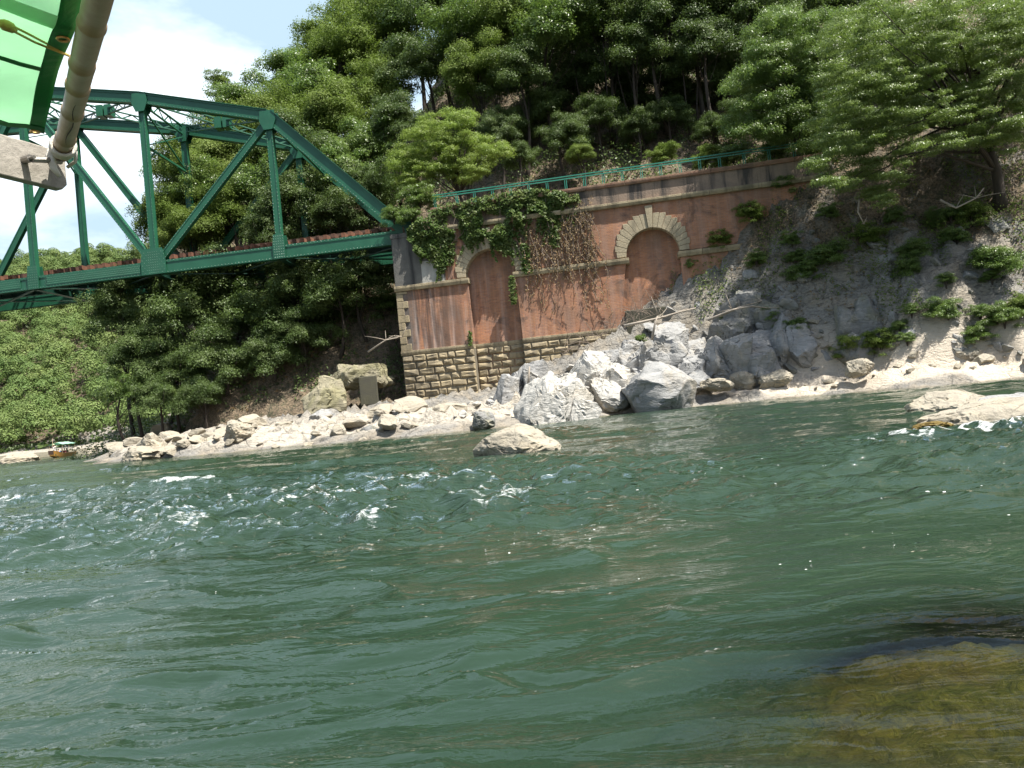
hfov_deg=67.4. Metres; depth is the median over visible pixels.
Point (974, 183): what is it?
undergrowth
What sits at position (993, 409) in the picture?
river rock
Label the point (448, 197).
hill litter
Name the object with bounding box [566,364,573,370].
shore stone
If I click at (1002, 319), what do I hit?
bush
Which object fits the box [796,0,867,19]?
evergreen tree
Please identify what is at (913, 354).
shore stone
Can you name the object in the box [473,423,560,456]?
midstream rock
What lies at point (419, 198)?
bush
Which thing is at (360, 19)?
evergreen tree
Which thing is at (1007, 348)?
slope rock
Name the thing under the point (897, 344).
slope rock
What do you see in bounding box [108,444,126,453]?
shore stone
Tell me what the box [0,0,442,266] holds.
sky
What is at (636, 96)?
evergreen tree
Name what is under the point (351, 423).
shore stone
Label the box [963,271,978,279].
slope rock
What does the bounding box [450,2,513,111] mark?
evergreen tree
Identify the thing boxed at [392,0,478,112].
evergreen tree
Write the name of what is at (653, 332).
drift log
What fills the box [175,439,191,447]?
shore stone
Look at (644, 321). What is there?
drift log
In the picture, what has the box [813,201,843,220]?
bush
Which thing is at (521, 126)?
evergreen tree
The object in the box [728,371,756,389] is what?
shore boulder
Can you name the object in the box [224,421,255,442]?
shore boulder
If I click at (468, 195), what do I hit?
evergreen tree
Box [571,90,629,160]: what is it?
evergreen tree
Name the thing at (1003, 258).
bush
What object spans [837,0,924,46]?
evergreen tree
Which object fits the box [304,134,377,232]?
evergreen tree
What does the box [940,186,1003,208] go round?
dead branch
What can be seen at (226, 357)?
evergreen tree
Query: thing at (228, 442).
shore stone
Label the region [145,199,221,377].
evergreen tree
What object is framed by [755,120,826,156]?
evergreen tree
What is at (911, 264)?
bush
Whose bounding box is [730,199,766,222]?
bush
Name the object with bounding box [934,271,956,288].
bush
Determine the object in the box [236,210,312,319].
evergreen tree
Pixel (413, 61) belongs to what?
evergreen tree
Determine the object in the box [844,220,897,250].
bush
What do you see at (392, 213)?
bush
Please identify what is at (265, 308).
evergreen tree
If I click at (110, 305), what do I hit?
evergreen tree
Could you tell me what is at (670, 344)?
rock outcrop
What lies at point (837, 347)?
slope rock
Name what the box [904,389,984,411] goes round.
river rock
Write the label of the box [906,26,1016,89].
evergreen tree
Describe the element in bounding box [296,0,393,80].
evergreen tree
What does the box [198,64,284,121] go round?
evergreen tree
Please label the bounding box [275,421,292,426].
shore stone
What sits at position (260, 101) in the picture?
evergreen tree
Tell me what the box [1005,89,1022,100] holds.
evergreen tree
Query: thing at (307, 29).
evergreen tree
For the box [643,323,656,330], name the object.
slope rock
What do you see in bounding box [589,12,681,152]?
evergreen tree
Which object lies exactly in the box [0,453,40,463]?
river rock
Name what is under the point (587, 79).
evergreen tree
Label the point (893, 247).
slope rock
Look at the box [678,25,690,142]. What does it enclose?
thin trunk
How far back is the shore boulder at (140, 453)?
30.76 m
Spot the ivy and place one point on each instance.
(437, 251)
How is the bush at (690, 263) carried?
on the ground
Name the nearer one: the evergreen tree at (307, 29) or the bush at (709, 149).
the bush at (709, 149)
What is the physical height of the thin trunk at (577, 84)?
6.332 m
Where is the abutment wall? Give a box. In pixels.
[390,153,823,399]
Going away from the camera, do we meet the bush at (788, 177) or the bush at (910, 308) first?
the bush at (910, 308)
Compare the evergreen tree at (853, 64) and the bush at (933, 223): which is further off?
the evergreen tree at (853, 64)
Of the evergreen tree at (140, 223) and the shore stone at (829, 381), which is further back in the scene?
the evergreen tree at (140, 223)
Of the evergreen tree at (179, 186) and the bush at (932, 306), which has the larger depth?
the evergreen tree at (179, 186)
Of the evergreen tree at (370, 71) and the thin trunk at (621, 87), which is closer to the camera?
the thin trunk at (621, 87)
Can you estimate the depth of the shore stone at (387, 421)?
28.76 m
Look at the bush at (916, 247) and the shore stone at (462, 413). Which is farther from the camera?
the bush at (916, 247)
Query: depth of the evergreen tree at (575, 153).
44.54 m
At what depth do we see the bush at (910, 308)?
31.08 m
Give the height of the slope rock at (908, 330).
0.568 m
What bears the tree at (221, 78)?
on the ground
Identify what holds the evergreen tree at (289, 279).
on the ground
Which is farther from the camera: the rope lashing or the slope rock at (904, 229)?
the slope rock at (904, 229)
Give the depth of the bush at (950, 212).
32.69 m
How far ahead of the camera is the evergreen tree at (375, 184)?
46.10 m
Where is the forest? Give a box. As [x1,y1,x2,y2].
[0,109,422,444]
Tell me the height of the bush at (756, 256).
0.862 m
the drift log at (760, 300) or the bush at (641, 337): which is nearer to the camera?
the drift log at (760, 300)
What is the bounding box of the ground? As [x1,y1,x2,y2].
[0,0,1023,695]
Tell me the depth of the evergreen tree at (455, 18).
51.69 m
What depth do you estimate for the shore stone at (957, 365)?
29.73 m
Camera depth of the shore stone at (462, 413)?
30.08 m
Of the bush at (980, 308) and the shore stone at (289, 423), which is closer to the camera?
the bush at (980, 308)
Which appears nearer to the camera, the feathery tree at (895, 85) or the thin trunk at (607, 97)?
the feathery tree at (895, 85)
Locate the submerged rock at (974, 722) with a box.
[706,641,1023,767]
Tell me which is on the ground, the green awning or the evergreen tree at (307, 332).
the evergreen tree at (307, 332)
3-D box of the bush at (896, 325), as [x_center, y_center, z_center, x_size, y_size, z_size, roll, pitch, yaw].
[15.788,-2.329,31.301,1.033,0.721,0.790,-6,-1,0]
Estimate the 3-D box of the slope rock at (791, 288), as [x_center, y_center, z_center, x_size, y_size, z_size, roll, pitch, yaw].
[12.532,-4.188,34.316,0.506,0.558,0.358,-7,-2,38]
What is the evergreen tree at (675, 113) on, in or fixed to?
on the ground
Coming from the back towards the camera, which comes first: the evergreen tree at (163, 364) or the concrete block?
the evergreen tree at (163, 364)
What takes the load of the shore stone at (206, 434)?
on the ground
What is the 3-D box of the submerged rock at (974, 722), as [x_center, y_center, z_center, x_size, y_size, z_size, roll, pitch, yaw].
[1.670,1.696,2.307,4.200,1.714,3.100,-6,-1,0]
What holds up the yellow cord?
attached to the bamboo pole
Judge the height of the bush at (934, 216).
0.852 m
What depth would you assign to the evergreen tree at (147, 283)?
44.80 m
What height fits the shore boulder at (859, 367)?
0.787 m
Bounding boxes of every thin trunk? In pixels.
[572,51,588,135]
[603,44,611,148]
[612,38,628,114]
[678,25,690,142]
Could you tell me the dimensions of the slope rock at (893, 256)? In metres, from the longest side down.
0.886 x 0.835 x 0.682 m
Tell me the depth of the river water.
4.03 m
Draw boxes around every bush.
[367,287,396,318]
[379,204,403,227]
[394,181,439,210]
[395,206,424,224]
[634,334,646,341]
[644,140,681,169]
[679,258,697,268]
[680,142,721,170]
[705,228,733,247]
[710,139,757,167]
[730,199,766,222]
[743,248,767,267]
[756,139,792,160]
[757,305,780,321]
[770,174,797,192]
[771,319,802,330]
[777,229,804,247]
[778,258,824,280]
[780,247,809,264]
[789,317,809,328]
[803,236,853,265]
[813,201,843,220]
[828,333,864,358]
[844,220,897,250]
[860,326,897,356]
[877,204,910,222]
[886,318,909,332]
[891,256,921,277]
[893,235,931,258]
[894,331,915,345]
[896,302,923,318]
[919,295,962,318]
[920,205,944,223]
[925,300,963,319]
[926,218,942,231]
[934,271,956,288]
[935,225,972,248]
[936,203,966,222]
[939,196,997,227]
[960,320,1000,344]
[963,303,991,319]
[965,244,1023,274]
[975,300,1021,326]
[977,268,1001,284]
[987,306,1023,328]
[1002,292,1023,317]
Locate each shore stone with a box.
[104,442,123,450]
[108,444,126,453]
[123,437,141,446]
[150,422,173,435]
[157,444,177,455]
[159,431,179,438]
[171,434,184,437]
[172,436,181,441]
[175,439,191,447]
[188,429,205,436]
[188,435,203,443]
[201,432,214,437]
[212,435,221,440]
[214,426,225,436]
[225,439,234,445]
[238,414,267,425]
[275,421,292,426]
[300,442,313,445]
[330,424,345,435]
[342,418,368,428]
[366,403,393,417]
[373,410,383,414]
[378,413,396,429]
[394,396,427,412]
[401,423,414,428]
[431,402,467,412]
[458,409,466,417]
[471,401,480,406]
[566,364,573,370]
[807,319,818,323]
[822,379,834,383]
[893,364,901,367]
[908,351,918,358]
[953,363,962,369]
[971,353,995,363]
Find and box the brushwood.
[554,287,669,355]
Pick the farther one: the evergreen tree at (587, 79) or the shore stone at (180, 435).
the evergreen tree at (587, 79)
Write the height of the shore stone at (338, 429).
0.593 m
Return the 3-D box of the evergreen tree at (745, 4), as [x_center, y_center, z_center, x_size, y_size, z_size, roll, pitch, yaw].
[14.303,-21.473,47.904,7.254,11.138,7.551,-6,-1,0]
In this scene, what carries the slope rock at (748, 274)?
on the ground
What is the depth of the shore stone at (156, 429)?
42.38 m
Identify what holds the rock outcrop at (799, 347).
on the ground
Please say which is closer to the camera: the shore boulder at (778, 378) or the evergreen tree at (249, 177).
the shore boulder at (778, 378)
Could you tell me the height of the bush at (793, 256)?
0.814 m
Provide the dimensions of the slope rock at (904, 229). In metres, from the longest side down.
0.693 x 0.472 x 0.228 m
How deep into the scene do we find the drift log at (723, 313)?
32.94 m
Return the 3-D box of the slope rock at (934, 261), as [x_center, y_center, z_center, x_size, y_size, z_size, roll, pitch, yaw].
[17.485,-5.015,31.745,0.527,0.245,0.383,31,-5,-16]
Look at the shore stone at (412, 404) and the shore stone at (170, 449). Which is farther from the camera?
the shore stone at (412, 404)
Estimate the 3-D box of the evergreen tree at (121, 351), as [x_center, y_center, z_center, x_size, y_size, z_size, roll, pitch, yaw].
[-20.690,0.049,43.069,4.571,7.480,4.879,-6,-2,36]
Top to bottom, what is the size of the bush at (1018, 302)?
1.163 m
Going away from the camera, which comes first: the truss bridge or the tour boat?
the truss bridge
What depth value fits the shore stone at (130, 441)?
37.43 m
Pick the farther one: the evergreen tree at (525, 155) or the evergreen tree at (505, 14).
the evergreen tree at (505, 14)
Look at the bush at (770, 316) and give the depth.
33.53 m
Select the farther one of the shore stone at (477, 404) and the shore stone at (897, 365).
the shore stone at (477, 404)
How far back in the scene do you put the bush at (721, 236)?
36.14 m
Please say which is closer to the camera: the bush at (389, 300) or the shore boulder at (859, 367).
the shore boulder at (859, 367)
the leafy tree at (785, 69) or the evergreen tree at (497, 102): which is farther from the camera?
the evergreen tree at (497, 102)
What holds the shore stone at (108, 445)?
on the ground
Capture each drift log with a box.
[527,366,529,383]
[624,307,695,326]
[651,297,670,339]
[707,295,776,320]
[720,298,761,316]
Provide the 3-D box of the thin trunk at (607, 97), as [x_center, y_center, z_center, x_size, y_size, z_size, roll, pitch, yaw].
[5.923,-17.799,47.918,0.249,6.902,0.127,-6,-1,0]
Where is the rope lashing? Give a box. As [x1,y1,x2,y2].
[45,135,77,176]
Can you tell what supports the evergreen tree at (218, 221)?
on the ground
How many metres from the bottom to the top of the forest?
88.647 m
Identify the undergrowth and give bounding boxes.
[0,141,404,452]
[55,0,1002,459]
[669,86,1023,322]
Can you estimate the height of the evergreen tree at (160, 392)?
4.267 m
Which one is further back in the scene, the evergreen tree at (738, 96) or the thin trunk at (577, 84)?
the thin trunk at (577, 84)
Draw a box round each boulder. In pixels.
[120,446,162,461]
[136,432,167,447]
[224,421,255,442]
[300,379,346,413]
[309,409,335,419]
[318,363,394,391]
[359,425,377,430]
[472,411,494,429]
[621,361,696,412]
[699,378,734,391]
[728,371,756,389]
[758,368,793,388]
[845,358,874,378]
[955,346,981,361]
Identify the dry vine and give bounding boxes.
[514,192,612,318]
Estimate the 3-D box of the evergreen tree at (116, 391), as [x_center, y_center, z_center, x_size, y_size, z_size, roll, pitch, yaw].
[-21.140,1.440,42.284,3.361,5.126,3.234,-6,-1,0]
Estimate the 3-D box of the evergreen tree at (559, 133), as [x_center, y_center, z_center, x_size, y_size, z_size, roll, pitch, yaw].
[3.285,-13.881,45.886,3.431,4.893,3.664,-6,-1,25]
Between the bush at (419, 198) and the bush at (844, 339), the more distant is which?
the bush at (419, 198)
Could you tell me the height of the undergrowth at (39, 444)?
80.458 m
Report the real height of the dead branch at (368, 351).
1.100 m
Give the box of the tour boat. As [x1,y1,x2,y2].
[48,441,76,457]
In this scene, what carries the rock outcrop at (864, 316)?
on the ground
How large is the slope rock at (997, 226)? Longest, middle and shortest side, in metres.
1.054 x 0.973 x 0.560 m
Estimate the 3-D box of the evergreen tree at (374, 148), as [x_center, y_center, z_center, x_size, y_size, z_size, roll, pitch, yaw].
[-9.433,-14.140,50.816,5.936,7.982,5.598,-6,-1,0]
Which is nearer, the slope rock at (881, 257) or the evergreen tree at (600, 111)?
the slope rock at (881, 257)
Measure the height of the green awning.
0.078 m
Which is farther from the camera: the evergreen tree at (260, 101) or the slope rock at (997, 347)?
the evergreen tree at (260, 101)
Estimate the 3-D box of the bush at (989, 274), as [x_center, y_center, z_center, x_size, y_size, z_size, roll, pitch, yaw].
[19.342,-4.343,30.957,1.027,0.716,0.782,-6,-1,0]
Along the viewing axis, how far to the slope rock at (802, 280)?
34.01 m
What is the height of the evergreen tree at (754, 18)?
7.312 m
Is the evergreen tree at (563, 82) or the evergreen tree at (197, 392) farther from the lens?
the evergreen tree at (563, 82)
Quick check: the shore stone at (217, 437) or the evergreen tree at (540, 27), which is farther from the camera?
the evergreen tree at (540, 27)
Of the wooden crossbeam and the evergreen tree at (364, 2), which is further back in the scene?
the evergreen tree at (364, 2)
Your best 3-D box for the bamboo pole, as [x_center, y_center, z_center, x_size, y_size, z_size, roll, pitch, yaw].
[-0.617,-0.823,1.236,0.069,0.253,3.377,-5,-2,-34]
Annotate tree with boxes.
[72,278,166,436]
[92,253,188,423]
[93,366,149,440]
[94,320,173,437]
[124,179,197,383]
[128,270,238,386]
[128,332,209,433]
[128,372,181,431]
[138,132,227,340]
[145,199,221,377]
[158,153,248,344]
[166,238,259,345]
[167,113,238,243]
[169,373,234,428]
[172,320,279,396]
[176,155,251,339]
[189,119,287,244]
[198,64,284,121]
[201,273,307,352]
[202,68,242,245]
[216,152,296,287]
[225,76,305,219]
[235,102,337,234]
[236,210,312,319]
[241,321,309,381]
[244,165,344,237]
[251,42,340,89]
[251,255,355,320]
[264,303,349,375]
[268,48,345,178]
[285,71,387,161]
[287,0,359,66]
[288,185,369,263]
[293,261,369,358]
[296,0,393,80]
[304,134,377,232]
[319,0,383,167]
[324,113,408,223]
[327,250,394,342]
[334,52,414,158]
[339,0,418,61]
[342,153,404,228]
[358,87,430,208]
[368,0,443,122]
[371,26,451,120]
[382,105,516,202]
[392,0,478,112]
[415,0,493,133]
[435,24,525,178]
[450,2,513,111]
[452,157,482,201]
[471,0,555,145]
[473,108,522,192]
[474,36,553,181]
[487,103,543,170]
[501,139,541,189]
[507,0,610,156]
[510,84,568,151]
[516,38,605,114]
[533,110,594,188]
[553,0,636,148]
[563,46,649,123]
[564,134,596,185]
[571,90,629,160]
[589,0,641,113]
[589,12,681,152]
[591,69,654,112]
[607,104,659,164]
[612,0,720,138]
[627,32,703,108]
[640,62,727,105]
[643,92,698,141]
[661,0,751,116]
[662,12,750,145]
[688,110,727,144]
[699,0,805,38]
[699,46,758,106]
[714,0,806,92]
[715,0,856,157]
[717,93,768,158]
[732,76,793,105]
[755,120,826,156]
[788,42,869,72]
[795,0,1023,211]
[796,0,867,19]
[806,91,878,154]
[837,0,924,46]
[837,19,947,96]
[864,88,952,141]
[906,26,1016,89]
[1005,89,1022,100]
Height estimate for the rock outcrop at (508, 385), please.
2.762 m
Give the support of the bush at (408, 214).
on the ground
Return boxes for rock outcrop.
[485,359,547,405]
[512,370,601,424]
[558,350,636,411]
[599,339,643,365]
[625,321,706,374]
[688,333,781,391]
[708,287,784,340]
[750,312,832,367]
[833,294,882,371]
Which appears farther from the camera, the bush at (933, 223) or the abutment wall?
the abutment wall
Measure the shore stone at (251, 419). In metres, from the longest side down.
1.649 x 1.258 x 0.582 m
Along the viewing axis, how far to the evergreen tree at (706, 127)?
44.50 m
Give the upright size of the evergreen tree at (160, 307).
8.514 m
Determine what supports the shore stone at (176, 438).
on the ground
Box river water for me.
[0,378,1023,767]
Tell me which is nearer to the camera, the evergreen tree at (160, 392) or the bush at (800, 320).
the bush at (800, 320)
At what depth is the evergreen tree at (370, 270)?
43.19 m
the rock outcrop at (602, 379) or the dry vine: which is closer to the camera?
the rock outcrop at (602, 379)
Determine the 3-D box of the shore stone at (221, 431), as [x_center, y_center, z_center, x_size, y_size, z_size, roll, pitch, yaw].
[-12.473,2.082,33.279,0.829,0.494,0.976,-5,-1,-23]
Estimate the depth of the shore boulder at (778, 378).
31.55 m
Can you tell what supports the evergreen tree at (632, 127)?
on the ground
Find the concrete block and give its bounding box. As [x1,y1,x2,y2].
[358,375,378,405]
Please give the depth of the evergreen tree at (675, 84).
49.47 m
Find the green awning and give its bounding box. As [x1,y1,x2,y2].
[0,0,80,133]
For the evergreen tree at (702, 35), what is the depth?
45.23 m
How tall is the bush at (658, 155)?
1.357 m
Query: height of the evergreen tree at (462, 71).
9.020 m
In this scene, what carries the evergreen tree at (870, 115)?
on the ground
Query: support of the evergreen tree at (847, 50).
on the ground
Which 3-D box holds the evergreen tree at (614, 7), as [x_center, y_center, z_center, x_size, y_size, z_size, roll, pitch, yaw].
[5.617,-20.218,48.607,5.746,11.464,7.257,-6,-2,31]
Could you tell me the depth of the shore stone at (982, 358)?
29.33 m
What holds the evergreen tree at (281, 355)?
on the ground
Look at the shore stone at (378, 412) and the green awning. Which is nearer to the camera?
the green awning
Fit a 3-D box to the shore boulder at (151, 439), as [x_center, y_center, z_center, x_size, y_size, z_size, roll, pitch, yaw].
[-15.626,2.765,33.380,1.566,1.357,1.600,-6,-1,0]
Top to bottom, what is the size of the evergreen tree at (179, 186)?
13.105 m
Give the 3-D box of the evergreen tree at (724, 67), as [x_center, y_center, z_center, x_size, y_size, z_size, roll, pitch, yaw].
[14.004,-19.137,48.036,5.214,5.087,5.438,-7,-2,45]
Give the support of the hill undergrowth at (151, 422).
on the ground
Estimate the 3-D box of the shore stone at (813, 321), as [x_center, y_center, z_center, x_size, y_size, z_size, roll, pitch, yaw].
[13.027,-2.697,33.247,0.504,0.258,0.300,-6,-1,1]
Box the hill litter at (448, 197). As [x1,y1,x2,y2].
[100,87,999,454]
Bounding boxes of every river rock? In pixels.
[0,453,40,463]
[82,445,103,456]
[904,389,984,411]
[911,396,1023,429]
[976,392,1023,401]
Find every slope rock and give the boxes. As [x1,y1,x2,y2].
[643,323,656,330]
[664,306,676,313]
[742,269,758,279]
[755,322,763,329]
[779,298,798,310]
[783,363,797,373]
[787,284,796,292]
[791,271,806,282]
[830,344,840,354]
[866,241,885,248]
[875,254,886,262]
[882,275,892,283]
[885,253,896,264]
[888,311,897,322]
[889,342,899,350]
[891,245,897,252]
[898,227,908,231]
[899,328,915,340]
[907,277,916,283]
[930,257,940,265]
[952,334,972,347]
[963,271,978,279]
[986,219,1009,232]
[991,341,1003,352]
[1001,343,1013,351]
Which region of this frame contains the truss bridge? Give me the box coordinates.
[0,87,432,311]
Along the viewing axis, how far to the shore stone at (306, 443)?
29.44 m
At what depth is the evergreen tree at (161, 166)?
48.88 m
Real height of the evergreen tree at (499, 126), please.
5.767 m
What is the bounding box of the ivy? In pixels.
[406,188,582,345]
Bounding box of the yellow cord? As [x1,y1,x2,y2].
[0,19,97,59]
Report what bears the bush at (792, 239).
on the ground
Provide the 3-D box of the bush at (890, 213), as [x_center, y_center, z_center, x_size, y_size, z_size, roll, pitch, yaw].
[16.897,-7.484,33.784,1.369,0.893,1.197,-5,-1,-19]
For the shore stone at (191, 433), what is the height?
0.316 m
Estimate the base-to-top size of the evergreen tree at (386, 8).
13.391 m
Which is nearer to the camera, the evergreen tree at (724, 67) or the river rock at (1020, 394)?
the river rock at (1020, 394)
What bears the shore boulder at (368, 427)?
on the ground
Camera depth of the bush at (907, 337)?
30.77 m
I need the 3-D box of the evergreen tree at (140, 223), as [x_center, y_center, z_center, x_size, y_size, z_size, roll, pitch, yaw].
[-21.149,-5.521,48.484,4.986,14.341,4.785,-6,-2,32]
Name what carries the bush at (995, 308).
on the ground
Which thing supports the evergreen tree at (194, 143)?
on the ground
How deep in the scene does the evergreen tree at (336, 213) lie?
45.22 m
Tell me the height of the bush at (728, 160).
1.407 m
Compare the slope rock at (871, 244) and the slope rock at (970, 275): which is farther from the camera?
the slope rock at (871, 244)
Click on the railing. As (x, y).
(564, 179)
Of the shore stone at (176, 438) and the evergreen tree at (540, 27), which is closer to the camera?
the shore stone at (176, 438)
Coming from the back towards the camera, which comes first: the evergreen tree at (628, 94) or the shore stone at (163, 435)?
the evergreen tree at (628, 94)
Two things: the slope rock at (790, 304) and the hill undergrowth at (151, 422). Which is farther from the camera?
the hill undergrowth at (151, 422)
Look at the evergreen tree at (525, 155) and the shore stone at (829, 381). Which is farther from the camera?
the evergreen tree at (525, 155)
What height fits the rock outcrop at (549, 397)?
2.863 m
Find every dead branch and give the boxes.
[367,330,404,352]
[857,195,866,223]
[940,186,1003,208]
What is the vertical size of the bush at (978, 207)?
1.442 m
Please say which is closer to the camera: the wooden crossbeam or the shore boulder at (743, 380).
the wooden crossbeam
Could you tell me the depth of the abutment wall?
37.51 m
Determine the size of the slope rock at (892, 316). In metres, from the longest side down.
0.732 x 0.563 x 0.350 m
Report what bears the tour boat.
on the river water
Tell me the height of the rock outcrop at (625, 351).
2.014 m
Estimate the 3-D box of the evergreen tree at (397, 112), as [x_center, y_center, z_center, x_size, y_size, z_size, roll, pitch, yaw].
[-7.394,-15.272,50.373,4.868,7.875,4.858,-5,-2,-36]
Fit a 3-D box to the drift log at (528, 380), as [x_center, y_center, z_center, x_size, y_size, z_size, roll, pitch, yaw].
[0.677,-0.317,31.615,0.220,0.812,0.117,-6,-1,0]
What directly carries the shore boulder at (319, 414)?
on the ground
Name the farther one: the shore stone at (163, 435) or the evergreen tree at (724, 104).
the evergreen tree at (724, 104)
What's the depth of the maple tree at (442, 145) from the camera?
40.63 m
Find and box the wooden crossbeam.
[0,134,66,190]
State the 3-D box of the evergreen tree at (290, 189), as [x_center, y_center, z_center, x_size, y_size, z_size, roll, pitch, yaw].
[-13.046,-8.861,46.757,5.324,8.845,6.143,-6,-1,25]
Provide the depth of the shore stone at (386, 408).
32.74 m
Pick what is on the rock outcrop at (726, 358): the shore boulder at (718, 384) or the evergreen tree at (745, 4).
the shore boulder at (718, 384)
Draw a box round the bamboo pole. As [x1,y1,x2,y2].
[53,0,113,161]
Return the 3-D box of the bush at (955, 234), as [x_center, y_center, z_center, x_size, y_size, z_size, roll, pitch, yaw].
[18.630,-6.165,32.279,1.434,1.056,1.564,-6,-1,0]
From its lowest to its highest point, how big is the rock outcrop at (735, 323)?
2.945 m
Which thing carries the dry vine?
hanging from the abutment wall
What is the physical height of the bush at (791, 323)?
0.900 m
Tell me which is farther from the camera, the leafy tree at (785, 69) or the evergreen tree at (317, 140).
the evergreen tree at (317, 140)
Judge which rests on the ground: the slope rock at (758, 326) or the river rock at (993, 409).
the slope rock at (758, 326)
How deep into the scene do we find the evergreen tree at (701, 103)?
47.38 m
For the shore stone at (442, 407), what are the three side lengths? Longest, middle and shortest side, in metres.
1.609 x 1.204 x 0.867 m
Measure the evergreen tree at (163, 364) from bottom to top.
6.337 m
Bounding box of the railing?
[433,142,797,206]
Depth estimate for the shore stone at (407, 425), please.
28.72 m
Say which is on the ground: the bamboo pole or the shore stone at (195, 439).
the shore stone at (195, 439)
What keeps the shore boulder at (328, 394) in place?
on the ground
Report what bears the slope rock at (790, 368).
on the ground
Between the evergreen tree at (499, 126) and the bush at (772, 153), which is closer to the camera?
the bush at (772, 153)
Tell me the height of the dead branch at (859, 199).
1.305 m
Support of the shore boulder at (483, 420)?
on the ground
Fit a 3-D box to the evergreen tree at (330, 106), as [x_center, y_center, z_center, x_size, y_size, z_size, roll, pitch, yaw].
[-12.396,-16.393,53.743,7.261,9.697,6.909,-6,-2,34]
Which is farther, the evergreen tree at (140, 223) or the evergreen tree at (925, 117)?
the evergreen tree at (140, 223)
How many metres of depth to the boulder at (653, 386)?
30.07 m
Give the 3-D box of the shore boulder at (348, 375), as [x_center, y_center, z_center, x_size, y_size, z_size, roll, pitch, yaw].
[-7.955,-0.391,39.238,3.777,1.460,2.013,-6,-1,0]
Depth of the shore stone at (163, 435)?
35.17 m
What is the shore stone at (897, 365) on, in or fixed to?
on the ground
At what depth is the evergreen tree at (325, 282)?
42.37 m
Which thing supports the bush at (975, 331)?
on the ground
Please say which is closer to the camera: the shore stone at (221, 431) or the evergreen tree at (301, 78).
the shore stone at (221, 431)
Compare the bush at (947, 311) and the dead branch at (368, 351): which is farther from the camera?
the dead branch at (368, 351)
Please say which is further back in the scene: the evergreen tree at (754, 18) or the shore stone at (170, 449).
the evergreen tree at (754, 18)
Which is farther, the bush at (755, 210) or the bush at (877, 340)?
the bush at (755, 210)
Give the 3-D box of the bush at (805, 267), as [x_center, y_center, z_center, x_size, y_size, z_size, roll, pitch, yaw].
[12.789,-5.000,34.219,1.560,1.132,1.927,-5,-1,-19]
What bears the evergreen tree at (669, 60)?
on the ground
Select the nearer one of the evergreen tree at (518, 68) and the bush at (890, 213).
the bush at (890, 213)
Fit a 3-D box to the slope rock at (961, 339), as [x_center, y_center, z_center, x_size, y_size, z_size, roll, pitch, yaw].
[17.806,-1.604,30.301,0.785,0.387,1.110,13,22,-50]
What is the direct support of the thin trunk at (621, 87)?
on the ground
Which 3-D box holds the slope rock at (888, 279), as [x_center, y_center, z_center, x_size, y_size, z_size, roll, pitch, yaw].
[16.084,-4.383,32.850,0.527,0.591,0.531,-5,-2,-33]
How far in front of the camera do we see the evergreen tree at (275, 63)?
60.97 m
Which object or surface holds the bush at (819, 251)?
on the ground
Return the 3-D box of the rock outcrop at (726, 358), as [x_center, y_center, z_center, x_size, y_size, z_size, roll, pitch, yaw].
[9.498,-0.871,33.408,4.871,2.601,3.319,-6,-1,0]
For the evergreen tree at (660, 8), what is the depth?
46.63 m
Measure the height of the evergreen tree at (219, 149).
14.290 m
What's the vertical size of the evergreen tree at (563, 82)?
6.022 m
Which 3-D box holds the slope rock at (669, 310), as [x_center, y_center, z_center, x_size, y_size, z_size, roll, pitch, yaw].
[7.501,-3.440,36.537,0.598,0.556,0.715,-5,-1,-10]
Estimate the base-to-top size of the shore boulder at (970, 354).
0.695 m
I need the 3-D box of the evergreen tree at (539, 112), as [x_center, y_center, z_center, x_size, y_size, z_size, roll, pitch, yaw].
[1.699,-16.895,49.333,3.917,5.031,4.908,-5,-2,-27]
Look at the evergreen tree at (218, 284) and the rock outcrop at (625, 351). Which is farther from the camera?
the evergreen tree at (218, 284)
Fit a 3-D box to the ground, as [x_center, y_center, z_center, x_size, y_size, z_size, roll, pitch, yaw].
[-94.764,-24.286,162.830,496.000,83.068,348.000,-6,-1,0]
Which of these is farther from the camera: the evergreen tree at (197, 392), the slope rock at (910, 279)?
the evergreen tree at (197, 392)

